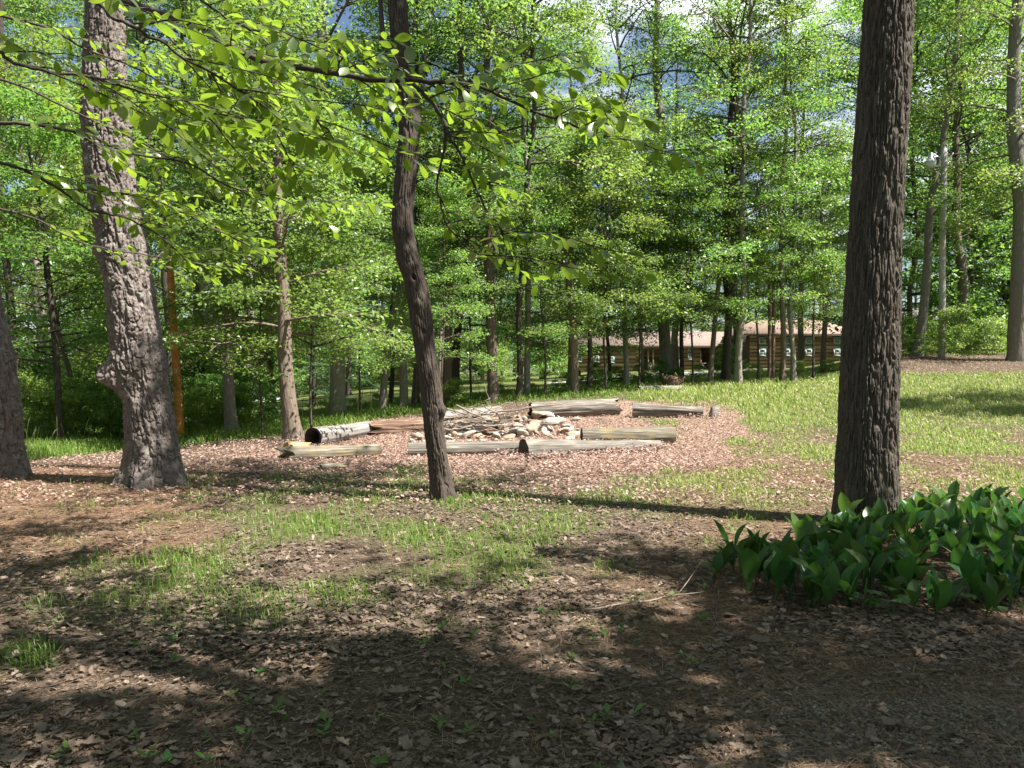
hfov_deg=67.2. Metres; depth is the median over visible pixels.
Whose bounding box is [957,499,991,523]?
lily plant
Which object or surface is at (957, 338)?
shrub
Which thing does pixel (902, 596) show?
creeper
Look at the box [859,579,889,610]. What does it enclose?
lily plant
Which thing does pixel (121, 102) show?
tupelo tree
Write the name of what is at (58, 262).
forest tree
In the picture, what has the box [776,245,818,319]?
forest tree
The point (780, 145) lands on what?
sapling
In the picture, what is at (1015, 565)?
lily plant
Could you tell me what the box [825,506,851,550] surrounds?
lily plant
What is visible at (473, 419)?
stick
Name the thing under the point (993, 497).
lily plant
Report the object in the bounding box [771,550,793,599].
lily plant
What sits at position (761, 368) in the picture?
shrub
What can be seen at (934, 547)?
lily plant
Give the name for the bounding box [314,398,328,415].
shrub
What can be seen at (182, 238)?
forest tree
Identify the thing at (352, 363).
shrub
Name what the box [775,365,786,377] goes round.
shrub
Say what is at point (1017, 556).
lily plant
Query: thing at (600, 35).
forest tree
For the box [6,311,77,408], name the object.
shrub
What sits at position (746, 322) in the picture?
forest tree
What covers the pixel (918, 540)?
lily plant
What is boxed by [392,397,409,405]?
shrub
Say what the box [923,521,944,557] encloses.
lily plant
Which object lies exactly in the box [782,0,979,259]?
forest tree
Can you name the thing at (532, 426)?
stone
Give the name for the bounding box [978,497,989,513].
lily plant
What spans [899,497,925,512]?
lily plant
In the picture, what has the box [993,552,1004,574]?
lily plant
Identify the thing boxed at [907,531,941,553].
lily plant
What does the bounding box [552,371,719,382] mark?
driveway
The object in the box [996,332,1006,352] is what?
shrub
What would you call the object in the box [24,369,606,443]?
seed grass
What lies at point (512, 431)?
stone
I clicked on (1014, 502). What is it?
lily plant
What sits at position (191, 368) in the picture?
shrub
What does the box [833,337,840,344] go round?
window
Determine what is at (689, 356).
window
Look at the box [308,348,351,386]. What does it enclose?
shrub
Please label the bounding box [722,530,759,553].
lily plant
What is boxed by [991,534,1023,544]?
lily plant
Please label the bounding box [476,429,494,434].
stone
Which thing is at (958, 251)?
forest tree
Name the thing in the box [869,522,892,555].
lily plant
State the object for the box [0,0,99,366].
forest tree
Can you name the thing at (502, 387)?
shrub
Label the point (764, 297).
forest tree
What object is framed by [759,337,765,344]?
window
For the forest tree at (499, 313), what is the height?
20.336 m
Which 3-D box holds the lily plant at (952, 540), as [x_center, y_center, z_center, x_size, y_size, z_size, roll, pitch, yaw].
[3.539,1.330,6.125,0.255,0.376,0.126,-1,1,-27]
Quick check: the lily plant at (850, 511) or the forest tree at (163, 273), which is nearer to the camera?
the lily plant at (850, 511)
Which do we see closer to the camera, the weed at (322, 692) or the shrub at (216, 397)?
the weed at (322, 692)
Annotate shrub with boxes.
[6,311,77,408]
[17,365,54,433]
[20,351,74,425]
[20,390,54,437]
[22,362,105,425]
[22,386,82,440]
[23,376,97,437]
[30,330,113,424]
[47,375,106,435]
[51,389,122,441]
[63,322,184,432]
[63,379,123,438]
[71,352,185,436]
[71,357,115,393]
[90,393,123,434]
[100,399,123,437]
[161,320,234,415]
[172,390,206,426]
[179,345,207,387]
[181,375,215,423]
[182,385,223,430]
[191,354,268,420]
[191,373,222,420]
[196,389,223,420]
[199,382,235,423]
[200,323,307,412]
[201,369,271,424]
[207,400,247,424]
[221,377,276,422]
[221,385,258,426]
[235,369,281,423]
[274,354,309,399]
[274,358,304,392]
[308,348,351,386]
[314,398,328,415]
[321,329,376,389]
[348,397,358,407]
[354,349,397,384]
[362,401,369,409]
[371,392,379,403]
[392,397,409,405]
[407,352,413,385]
[435,337,466,382]
[436,333,484,379]
[443,377,474,405]
[466,334,511,380]
[472,343,514,381]
[499,382,506,392]
[523,322,567,377]
[532,339,567,376]
[550,379,559,387]
[557,372,569,391]
[579,376,586,385]
[584,362,603,383]
[592,368,611,387]
[597,370,613,383]
[607,366,617,382]
[607,366,622,382]
[616,370,635,382]
[630,358,652,381]
[641,371,651,382]
[645,369,661,382]
[651,359,670,380]
[663,366,685,378]
[689,363,705,379]
[713,363,721,377]
[714,341,746,377]
[742,362,751,378]
[750,362,763,378]
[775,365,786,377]
[788,360,809,377]
[819,358,837,371]
[901,311,927,350]
[901,314,935,350]
[902,334,932,353]
[906,315,964,352]
[920,302,983,357]
[927,322,958,350]
[946,324,969,352]
[950,328,983,351]
[965,323,997,350]
[974,315,1007,350]
[978,306,1007,348]
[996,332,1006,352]
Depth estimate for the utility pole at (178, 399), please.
19.92 m
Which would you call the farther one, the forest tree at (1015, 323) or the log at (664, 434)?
the forest tree at (1015, 323)
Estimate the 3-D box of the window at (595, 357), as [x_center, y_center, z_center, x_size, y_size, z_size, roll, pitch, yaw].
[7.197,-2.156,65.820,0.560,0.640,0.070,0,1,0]
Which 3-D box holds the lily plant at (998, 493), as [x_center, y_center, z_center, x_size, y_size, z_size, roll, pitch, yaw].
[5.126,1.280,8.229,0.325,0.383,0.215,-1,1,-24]
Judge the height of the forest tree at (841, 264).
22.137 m
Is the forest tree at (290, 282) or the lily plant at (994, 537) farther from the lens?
the forest tree at (290, 282)
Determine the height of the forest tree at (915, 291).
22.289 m
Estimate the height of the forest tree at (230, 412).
11.146 m
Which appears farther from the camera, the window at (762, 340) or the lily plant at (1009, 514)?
the window at (762, 340)
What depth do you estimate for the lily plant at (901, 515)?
7.32 m
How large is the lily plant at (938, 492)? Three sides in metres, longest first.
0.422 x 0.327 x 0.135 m
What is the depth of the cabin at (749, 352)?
57.92 m
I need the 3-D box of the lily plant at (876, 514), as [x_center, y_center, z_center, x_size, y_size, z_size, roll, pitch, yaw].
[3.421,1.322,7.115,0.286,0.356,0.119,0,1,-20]
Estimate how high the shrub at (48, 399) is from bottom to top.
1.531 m
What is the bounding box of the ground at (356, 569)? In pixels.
[0,341,1023,767]
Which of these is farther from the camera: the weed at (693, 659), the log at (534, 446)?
the log at (534, 446)
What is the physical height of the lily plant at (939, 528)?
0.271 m
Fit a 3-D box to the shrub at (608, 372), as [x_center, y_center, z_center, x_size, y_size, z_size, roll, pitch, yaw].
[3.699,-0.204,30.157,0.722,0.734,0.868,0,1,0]
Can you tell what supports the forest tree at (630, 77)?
on the ground at (356, 569)
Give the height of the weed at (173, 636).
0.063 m
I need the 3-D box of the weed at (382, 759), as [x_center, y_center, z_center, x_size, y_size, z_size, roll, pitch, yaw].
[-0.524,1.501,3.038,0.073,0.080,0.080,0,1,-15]
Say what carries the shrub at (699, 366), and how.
on the ground at (356, 569)
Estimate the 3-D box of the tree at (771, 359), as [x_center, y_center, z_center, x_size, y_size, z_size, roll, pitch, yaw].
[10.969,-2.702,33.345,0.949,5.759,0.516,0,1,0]
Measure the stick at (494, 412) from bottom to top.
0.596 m
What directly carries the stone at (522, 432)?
on the ground at (356, 569)
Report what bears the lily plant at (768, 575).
on the ground at (356, 569)
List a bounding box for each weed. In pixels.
[57,739,74,753]
[125,640,140,647]
[128,727,141,741]
[135,744,157,762]
[160,749,173,763]
[165,632,178,640]
[169,652,178,660]
[195,751,216,760]
[226,688,238,699]
[235,725,251,742]
[243,694,254,702]
[255,667,263,674]
[269,695,285,713]
[316,722,329,736]
[317,687,328,696]
[317,711,332,727]
[371,754,388,767]
[413,637,427,643]
[430,713,445,726]
[431,715,445,727]
[433,720,442,737]
[457,720,475,734]
[459,676,470,684]
[562,678,578,692]
[566,651,577,658]
[587,713,596,723]
[600,703,614,719]
[632,704,642,718]
[685,653,697,664]
[698,611,709,621]
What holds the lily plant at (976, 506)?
on the ground at (356, 569)
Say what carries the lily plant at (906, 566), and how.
on the ground at (356, 569)
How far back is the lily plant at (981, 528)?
6.44 m
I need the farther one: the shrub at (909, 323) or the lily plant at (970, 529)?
the shrub at (909, 323)
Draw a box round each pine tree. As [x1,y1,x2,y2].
[0,289,34,479]
[78,0,188,490]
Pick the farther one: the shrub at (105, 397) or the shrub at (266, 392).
the shrub at (266, 392)
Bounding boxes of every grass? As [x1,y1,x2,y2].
[0,349,1023,671]
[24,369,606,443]
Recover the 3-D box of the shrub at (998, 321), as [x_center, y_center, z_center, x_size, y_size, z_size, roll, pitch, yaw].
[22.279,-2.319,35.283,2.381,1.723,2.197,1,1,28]
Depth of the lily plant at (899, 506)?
7.50 m
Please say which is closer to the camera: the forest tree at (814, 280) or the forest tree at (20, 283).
the forest tree at (20, 283)
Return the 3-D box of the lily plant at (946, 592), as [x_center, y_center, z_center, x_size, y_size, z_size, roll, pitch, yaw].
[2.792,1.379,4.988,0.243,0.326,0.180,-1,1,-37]
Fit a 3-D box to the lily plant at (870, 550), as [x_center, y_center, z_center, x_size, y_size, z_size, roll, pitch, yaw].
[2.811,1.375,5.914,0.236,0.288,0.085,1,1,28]
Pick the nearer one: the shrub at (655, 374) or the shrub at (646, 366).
the shrub at (655, 374)
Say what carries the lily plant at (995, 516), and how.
on the ground at (356, 569)
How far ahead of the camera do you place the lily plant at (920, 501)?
7.67 m
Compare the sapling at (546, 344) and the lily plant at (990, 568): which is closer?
the lily plant at (990, 568)
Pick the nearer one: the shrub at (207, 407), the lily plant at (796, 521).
the lily plant at (796, 521)
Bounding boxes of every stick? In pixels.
[443,422,477,431]
[444,413,489,418]
[445,402,561,420]
[447,408,483,419]
[451,418,491,422]
[455,402,511,423]
[455,404,502,423]
[457,421,485,423]
[458,424,513,430]
[461,404,498,417]
[463,419,506,433]
[466,418,519,424]
[484,404,500,424]
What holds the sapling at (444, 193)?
on the ground at (356, 569)
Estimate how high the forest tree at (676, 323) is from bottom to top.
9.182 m
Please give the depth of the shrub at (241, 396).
21.64 m
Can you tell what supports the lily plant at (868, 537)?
on the ground at (356, 569)
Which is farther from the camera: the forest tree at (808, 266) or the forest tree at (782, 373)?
the forest tree at (808, 266)
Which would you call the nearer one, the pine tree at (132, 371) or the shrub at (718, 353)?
the pine tree at (132, 371)
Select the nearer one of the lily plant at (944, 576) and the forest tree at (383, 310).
the lily plant at (944, 576)
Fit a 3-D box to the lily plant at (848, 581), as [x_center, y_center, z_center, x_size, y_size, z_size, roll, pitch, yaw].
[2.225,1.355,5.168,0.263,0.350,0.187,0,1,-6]
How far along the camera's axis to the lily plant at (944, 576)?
5.30 m
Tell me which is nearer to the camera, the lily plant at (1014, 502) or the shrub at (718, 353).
the lily plant at (1014, 502)
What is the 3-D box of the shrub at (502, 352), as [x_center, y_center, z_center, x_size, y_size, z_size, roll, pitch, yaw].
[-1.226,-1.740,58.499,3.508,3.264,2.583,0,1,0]
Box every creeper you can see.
[835,588,862,602]
[850,586,896,606]
[868,598,910,614]
[894,582,933,607]
[960,593,1007,610]
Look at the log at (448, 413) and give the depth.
21.04 m
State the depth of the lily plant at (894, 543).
5.73 m
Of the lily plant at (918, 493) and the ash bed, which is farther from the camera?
the ash bed
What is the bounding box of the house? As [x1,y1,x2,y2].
[369,350,413,380]
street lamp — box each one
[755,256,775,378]
[924,146,953,357]
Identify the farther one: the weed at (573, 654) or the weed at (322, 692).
the weed at (573, 654)
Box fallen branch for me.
[582,560,707,610]
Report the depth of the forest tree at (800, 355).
42.20 m
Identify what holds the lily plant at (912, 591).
on the ground at (356, 569)
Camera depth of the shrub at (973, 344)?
35.68 m
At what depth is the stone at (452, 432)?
17.14 m
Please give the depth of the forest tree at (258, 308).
65.89 m
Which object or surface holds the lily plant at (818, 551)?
on the ground at (356, 569)
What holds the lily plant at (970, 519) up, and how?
on the ground at (356, 569)
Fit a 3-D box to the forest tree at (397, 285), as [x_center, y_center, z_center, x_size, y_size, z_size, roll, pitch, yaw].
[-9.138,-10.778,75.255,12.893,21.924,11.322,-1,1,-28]
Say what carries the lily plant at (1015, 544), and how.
on the ground at (356, 569)
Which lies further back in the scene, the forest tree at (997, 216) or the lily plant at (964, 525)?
the forest tree at (997, 216)
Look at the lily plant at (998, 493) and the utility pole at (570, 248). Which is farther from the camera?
the utility pole at (570, 248)
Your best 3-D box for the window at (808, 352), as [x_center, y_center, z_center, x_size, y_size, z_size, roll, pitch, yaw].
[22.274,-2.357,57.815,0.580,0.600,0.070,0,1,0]
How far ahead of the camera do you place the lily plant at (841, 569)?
5.45 m
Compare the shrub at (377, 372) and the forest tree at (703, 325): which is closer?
the shrub at (377, 372)
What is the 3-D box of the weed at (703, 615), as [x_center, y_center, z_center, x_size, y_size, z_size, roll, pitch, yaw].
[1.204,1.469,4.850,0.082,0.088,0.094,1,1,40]
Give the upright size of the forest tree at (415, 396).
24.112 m
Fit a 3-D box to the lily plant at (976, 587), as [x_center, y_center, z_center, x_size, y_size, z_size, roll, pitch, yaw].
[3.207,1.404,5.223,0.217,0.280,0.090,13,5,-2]
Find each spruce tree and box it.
[277,261,346,405]
[311,240,387,394]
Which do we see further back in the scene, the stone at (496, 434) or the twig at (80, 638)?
the stone at (496, 434)
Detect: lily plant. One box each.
[700,551,722,581]
[712,541,737,572]
[713,519,746,566]
[717,542,736,571]
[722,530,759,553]
[735,544,768,592]
[736,552,742,582]
[747,528,770,540]
[755,538,759,576]
[755,552,771,588]
[759,528,791,550]
[760,539,766,550]
[760,545,782,591]
[763,537,793,552]
[763,555,772,594]
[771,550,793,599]
[773,550,794,601]
[774,540,797,547]
[783,515,815,540]
[783,537,798,589]
[791,512,806,529]
[791,513,815,532]
[792,554,827,599]
[795,573,828,606]
[797,536,805,550]
[798,552,834,567]
[799,543,816,556]
[800,538,811,548]
[800,564,832,608]
[803,554,828,564]
[806,531,816,545]
[810,538,829,557]
[810,561,839,610]
[813,523,836,544]
[814,524,829,544]
[816,509,830,531]
[821,514,848,533]
[824,549,864,566]
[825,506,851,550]
[828,529,851,543]
[829,535,865,579]
[830,521,865,540]
[833,531,871,559]
[834,515,867,538]
[837,521,854,536]
[837,560,847,594]
[838,492,868,511]
[839,556,862,582]
[839,562,868,606]
[844,548,890,593]
[845,510,862,522]
[848,507,856,516]
[849,514,873,521]
[849,533,871,573]
[850,538,897,589]
[851,522,859,539]
[858,520,868,534]
[859,506,883,518]
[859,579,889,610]
[862,545,879,572]
[866,512,901,551]
[866,536,899,588]
[868,510,898,522]
[868,547,879,582]
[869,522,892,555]
[872,498,886,515]
[873,564,896,595]
[876,553,900,577]
[880,511,893,543]
[881,552,916,587]
[881,568,906,603]
[885,527,894,545]
[887,504,901,535]
[892,512,909,535]
[894,516,908,537]
[895,549,933,587]
[897,553,920,559]
[898,498,928,531]
[898,508,909,523]
[898,536,926,554]
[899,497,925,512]
[899,547,936,590]
[900,579,920,614]
[903,535,914,547]
[905,530,928,539]
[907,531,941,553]
[912,526,923,538]
[912,532,937,557]
[913,490,932,498]
[914,495,941,527]
[915,551,937,581]
[918,500,932,525]
[921,508,935,537]
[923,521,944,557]
[925,482,959,505]
[926,526,944,535]
[926,569,938,607]
[927,499,957,519]
[927,515,962,535]
[927,572,963,618]
[928,493,954,507]
[929,480,959,496]
[929,529,945,562]
[930,565,956,583]
[933,531,969,551]
[934,506,944,521]
[934,518,947,531]
[938,572,970,589]
[938,577,965,610]
[941,489,958,504]
[944,515,961,525]
[945,527,968,572]
[946,553,983,602]
[950,506,963,521]
[950,547,968,584]
[951,522,974,549]
[957,487,984,500]
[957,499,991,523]
[957,544,986,554]
[962,522,979,538]
[964,495,978,523]
[964,513,991,552]
[965,483,992,496]
[966,542,1010,591]
[968,536,990,551]
[971,501,998,517]
[971,569,981,603]
[972,508,992,518]
[973,512,990,554]
[974,542,985,547]
[974,572,1019,619]
[976,552,987,563]
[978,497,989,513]
[979,500,1008,529]
[979,553,1023,608]
[982,561,1001,603]
[984,530,1011,558]
[985,486,1010,499]
[986,486,1011,506]
[986,522,1014,545]
[986,553,1003,573]
[986,570,1019,612]
[988,515,1023,534]
[989,553,1023,599]
[990,575,1019,611]
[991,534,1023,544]
[992,506,1006,521]
[993,511,1012,531]
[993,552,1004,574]
[1001,495,1023,510]
[1002,511,1023,529]
[1006,507,1017,517]
[1010,510,1023,526]
[1010,550,1023,585]
[1011,495,1017,508]
[1012,539,1023,551]
[1012,557,1023,596]
[1013,552,1023,571]
[1014,549,1023,555]
[1019,486,1023,498]
[1019,525,1023,536]
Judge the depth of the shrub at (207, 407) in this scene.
23.82 m
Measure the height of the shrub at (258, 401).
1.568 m
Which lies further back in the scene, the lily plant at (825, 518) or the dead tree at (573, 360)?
the dead tree at (573, 360)
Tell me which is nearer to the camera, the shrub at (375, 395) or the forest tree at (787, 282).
the shrub at (375, 395)
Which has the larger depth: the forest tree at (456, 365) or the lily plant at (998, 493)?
the forest tree at (456, 365)
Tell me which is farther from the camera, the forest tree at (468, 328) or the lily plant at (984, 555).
the forest tree at (468, 328)
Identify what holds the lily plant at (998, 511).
on the ground at (356, 569)
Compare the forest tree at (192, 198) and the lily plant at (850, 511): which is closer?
the lily plant at (850, 511)
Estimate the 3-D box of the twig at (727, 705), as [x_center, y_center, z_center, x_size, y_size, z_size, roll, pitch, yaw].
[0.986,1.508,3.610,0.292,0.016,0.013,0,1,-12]
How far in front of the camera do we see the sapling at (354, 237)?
23.77 m
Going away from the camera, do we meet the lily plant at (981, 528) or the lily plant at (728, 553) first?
the lily plant at (728, 553)
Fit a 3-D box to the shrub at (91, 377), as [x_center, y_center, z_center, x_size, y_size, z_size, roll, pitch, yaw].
[-13.075,-0.145,25.664,4.074,3.811,3.018,0,1,-21]
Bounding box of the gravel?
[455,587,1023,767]
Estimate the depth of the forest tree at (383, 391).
25.27 m
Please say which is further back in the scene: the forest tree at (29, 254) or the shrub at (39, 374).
the forest tree at (29, 254)
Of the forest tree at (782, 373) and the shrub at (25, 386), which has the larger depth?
the forest tree at (782, 373)
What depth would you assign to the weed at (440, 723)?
3.35 m
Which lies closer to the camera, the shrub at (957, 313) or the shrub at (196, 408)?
the shrub at (196, 408)
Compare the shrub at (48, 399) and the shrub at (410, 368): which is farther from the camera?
the shrub at (410, 368)
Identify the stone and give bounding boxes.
[411,433,423,439]
[450,430,457,436]
[457,430,475,438]
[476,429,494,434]
[476,434,485,438]
[492,432,501,438]
[502,434,515,439]
[508,427,525,433]
[514,415,520,422]
[516,429,528,435]
[525,423,539,434]
[532,411,542,418]
[541,417,561,424]
[542,431,554,438]
[547,425,553,431]
[561,428,570,434]
[564,436,574,439]
[567,432,579,437]
[569,417,580,420]
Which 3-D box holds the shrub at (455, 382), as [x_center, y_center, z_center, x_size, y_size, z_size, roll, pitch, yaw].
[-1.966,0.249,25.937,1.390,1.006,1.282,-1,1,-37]
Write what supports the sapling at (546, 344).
on the ground at (356, 569)
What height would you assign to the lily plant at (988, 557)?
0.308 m
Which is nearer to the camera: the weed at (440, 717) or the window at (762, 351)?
the weed at (440, 717)
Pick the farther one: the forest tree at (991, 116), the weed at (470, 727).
the forest tree at (991, 116)
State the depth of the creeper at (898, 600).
4.94 m
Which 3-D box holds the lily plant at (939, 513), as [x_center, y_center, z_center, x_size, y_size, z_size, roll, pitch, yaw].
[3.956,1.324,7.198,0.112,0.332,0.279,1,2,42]
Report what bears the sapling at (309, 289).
on the ground at (356, 569)
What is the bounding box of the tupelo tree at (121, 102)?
[0,0,717,296]
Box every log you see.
[275,444,381,460]
[283,441,310,446]
[305,421,373,445]
[316,463,349,469]
[368,419,423,435]
[407,441,518,455]
[444,406,502,420]
[518,439,662,460]
[527,398,622,418]
[580,427,675,443]
[632,403,703,417]
[637,385,685,390]
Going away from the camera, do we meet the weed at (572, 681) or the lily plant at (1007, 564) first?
the weed at (572, 681)
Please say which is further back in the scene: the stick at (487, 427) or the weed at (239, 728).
the stick at (487, 427)
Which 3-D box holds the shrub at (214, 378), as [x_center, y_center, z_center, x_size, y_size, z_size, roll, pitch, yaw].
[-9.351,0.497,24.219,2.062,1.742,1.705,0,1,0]
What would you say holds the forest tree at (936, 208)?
on the ground at (356, 569)
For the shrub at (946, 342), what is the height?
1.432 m
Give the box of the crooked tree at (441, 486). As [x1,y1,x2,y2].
[378,0,456,502]
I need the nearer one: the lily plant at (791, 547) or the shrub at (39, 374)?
the lily plant at (791, 547)
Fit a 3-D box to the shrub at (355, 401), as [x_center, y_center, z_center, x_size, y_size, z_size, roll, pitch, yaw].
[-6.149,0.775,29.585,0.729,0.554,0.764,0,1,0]
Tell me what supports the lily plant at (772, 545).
on the ground at (356, 569)
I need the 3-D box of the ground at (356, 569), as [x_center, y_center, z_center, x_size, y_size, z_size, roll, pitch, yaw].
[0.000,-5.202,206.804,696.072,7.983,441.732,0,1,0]
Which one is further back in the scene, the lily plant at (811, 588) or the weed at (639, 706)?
the lily plant at (811, 588)
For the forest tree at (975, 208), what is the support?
on the ground at (356, 569)
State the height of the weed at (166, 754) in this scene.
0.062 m
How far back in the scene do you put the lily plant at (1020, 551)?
5.67 m
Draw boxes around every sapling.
[150,11,377,435]
[174,83,440,427]
[292,103,446,413]
[363,163,517,398]
[374,129,582,400]
[461,178,628,397]
[522,100,688,390]
[557,109,753,385]
[619,131,787,384]
[676,114,833,382]
[749,142,850,379]
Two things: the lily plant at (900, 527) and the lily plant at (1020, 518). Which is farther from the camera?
the lily plant at (900, 527)
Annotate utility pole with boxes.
[166,248,184,437]
[558,163,585,388]
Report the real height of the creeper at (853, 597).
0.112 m
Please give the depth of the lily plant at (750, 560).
5.44 m
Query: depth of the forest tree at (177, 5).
27.13 m
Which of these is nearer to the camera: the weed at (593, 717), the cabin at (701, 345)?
the weed at (593, 717)
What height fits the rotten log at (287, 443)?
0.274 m
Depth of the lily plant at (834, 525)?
6.62 m
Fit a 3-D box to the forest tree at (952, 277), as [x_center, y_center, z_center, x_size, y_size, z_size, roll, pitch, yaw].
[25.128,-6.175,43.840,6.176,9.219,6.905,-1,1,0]
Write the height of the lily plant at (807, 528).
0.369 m
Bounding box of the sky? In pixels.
[2,0,1023,373]
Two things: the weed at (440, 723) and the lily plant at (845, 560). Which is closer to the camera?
the weed at (440, 723)
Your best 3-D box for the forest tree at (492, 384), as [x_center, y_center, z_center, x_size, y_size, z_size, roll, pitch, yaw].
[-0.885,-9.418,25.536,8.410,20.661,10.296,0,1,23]
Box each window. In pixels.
[593,355,598,362]
[687,353,691,359]
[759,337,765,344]
[760,349,765,356]
[805,337,811,344]
[805,349,811,356]
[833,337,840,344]
[833,349,839,356]
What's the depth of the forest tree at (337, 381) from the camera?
24.76 m
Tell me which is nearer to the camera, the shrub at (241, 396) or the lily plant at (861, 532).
the lily plant at (861, 532)
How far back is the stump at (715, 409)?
20.28 m
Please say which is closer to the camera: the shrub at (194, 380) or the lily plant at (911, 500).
the lily plant at (911, 500)
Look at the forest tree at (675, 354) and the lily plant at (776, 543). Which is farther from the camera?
the forest tree at (675, 354)
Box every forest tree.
[0,0,90,401]
[0,0,98,380]
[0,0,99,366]
[0,0,156,373]
[0,26,202,435]
[0,79,181,440]
[1,115,31,329]
[1,226,49,340]
[6,0,337,416]
[15,154,103,381]
[16,199,92,346]
[18,0,255,411]
[18,78,210,416]
[40,107,241,392]
[42,210,92,353]
[49,12,375,433]
[63,0,344,379]
[65,132,185,321]
[91,107,191,315]
[104,0,413,440]
[136,0,367,415]
[137,128,192,320]
[146,0,366,394]
[163,161,259,368]
[181,162,321,382]
[184,144,300,392]
[189,0,445,415]
[224,176,319,357]
[231,181,323,391]
[241,179,322,386]
[258,86,398,390]
[297,0,570,409]
[301,0,540,409]
[310,1,521,408]
[313,184,386,383]
[314,179,422,385]
[314,224,389,385]
[332,0,482,404]
[336,0,624,402]
[346,0,614,408]
[350,1,517,377]
[352,209,410,346]
[356,138,438,363]
[363,165,476,372]
[364,186,409,338]
[366,111,543,400]
[384,141,512,380]
[396,210,475,371]
[420,0,696,399]
[423,0,629,394]
[427,0,579,305]
[432,138,557,380]
[433,268,480,360]
[435,217,537,379]
[461,128,577,376]
[475,81,611,378]
[494,9,643,381]
[498,139,697,391]
[498,207,560,371]
[505,152,608,377]
[510,0,759,384]
[514,91,680,382]
[531,236,577,374]
[540,0,769,376]
[561,175,723,381]
[575,253,636,330]
[601,20,775,375]
[610,247,657,329]
[613,227,680,331]
[615,0,854,380]
[617,116,756,381]
[631,0,863,384]
[638,0,831,371]
[657,0,840,382]
[668,229,716,331]
[685,209,754,331]
[695,282,746,329]
[706,0,859,382]
[707,211,766,331]
[713,232,779,324]
[724,0,857,381]
[739,23,911,372]
[740,242,792,321]
[747,181,844,324]
[750,0,1023,351]
[758,253,797,318]
[764,131,851,373]
[765,240,816,318]
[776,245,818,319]
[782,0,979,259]
[786,156,850,325]
[790,0,975,280]
[797,223,841,324]
[805,0,1023,352]
[805,172,902,323]
[830,0,1023,355]
[838,0,1023,349]
[840,0,1023,349]
[901,112,1000,308]
[902,179,951,310]
[902,197,1006,345]
[908,0,1023,361]
[912,83,1006,346]
[913,118,1007,308]
[919,3,1023,343]
[935,110,1022,328]
[937,198,1012,349]
[947,14,1023,295]
[965,12,1023,293]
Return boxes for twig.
[0,698,62,715]
[40,610,90,623]
[51,636,106,643]
[497,755,589,766]
[694,703,749,707]
[778,673,802,687]
[966,708,1014,749]
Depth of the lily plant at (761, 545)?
6.11 m
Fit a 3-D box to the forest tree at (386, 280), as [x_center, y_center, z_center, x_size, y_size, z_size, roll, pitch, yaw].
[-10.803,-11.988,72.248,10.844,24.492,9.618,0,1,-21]
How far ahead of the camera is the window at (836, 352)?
57.81 m
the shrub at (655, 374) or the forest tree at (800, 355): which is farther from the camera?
the forest tree at (800, 355)
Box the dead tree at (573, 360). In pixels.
[554,180,601,394]
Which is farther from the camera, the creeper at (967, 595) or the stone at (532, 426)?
the stone at (532, 426)
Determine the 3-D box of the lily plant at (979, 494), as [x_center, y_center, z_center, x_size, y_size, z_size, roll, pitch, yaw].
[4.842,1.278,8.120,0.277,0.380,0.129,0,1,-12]
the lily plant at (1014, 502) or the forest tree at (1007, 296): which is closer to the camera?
the lily plant at (1014, 502)
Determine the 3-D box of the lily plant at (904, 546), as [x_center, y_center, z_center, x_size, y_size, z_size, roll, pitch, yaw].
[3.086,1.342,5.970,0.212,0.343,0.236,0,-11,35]
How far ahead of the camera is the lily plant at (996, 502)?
7.48 m
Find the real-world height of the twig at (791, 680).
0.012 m
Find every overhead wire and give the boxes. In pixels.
[305,305,767,356]
[315,313,767,363]
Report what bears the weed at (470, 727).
on the ground at (356, 569)
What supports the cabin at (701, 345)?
on the ground at (356, 569)
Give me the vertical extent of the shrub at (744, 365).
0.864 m
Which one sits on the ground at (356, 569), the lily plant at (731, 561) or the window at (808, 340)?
the lily plant at (731, 561)
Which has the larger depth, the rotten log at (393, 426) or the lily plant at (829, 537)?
the rotten log at (393, 426)
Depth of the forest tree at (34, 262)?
36.06 m
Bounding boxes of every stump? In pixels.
[662,375,680,385]
[708,405,721,418]
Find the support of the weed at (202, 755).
on the ground at (356, 569)
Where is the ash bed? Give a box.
[444,421,540,436]
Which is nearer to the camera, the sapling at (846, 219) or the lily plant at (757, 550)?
the lily plant at (757, 550)
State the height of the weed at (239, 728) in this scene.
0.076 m
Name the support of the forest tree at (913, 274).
on the ground at (356, 569)
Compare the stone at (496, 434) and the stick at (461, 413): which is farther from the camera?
the stick at (461, 413)
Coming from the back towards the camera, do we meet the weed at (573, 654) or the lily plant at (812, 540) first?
the lily plant at (812, 540)
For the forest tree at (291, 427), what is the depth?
17.29 m
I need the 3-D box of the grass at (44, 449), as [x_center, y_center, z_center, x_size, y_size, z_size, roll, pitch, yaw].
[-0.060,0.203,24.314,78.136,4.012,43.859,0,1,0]
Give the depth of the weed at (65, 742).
3.18 m
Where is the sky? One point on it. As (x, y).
(344, 18)
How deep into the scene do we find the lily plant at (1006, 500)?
7.76 m
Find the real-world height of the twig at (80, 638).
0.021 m
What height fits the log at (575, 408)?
0.509 m
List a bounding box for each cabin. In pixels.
[577,332,723,375]
[722,320,841,368]
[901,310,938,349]
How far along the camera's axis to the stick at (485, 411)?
17.76 m
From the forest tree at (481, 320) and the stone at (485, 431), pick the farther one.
the forest tree at (481, 320)
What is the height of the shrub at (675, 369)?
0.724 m
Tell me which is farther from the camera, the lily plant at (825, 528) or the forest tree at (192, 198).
the forest tree at (192, 198)
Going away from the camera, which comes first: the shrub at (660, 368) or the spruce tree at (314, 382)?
the shrub at (660, 368)
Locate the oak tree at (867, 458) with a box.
[831,0,914,514]
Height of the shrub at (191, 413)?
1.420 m
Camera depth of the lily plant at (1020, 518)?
6.63 m

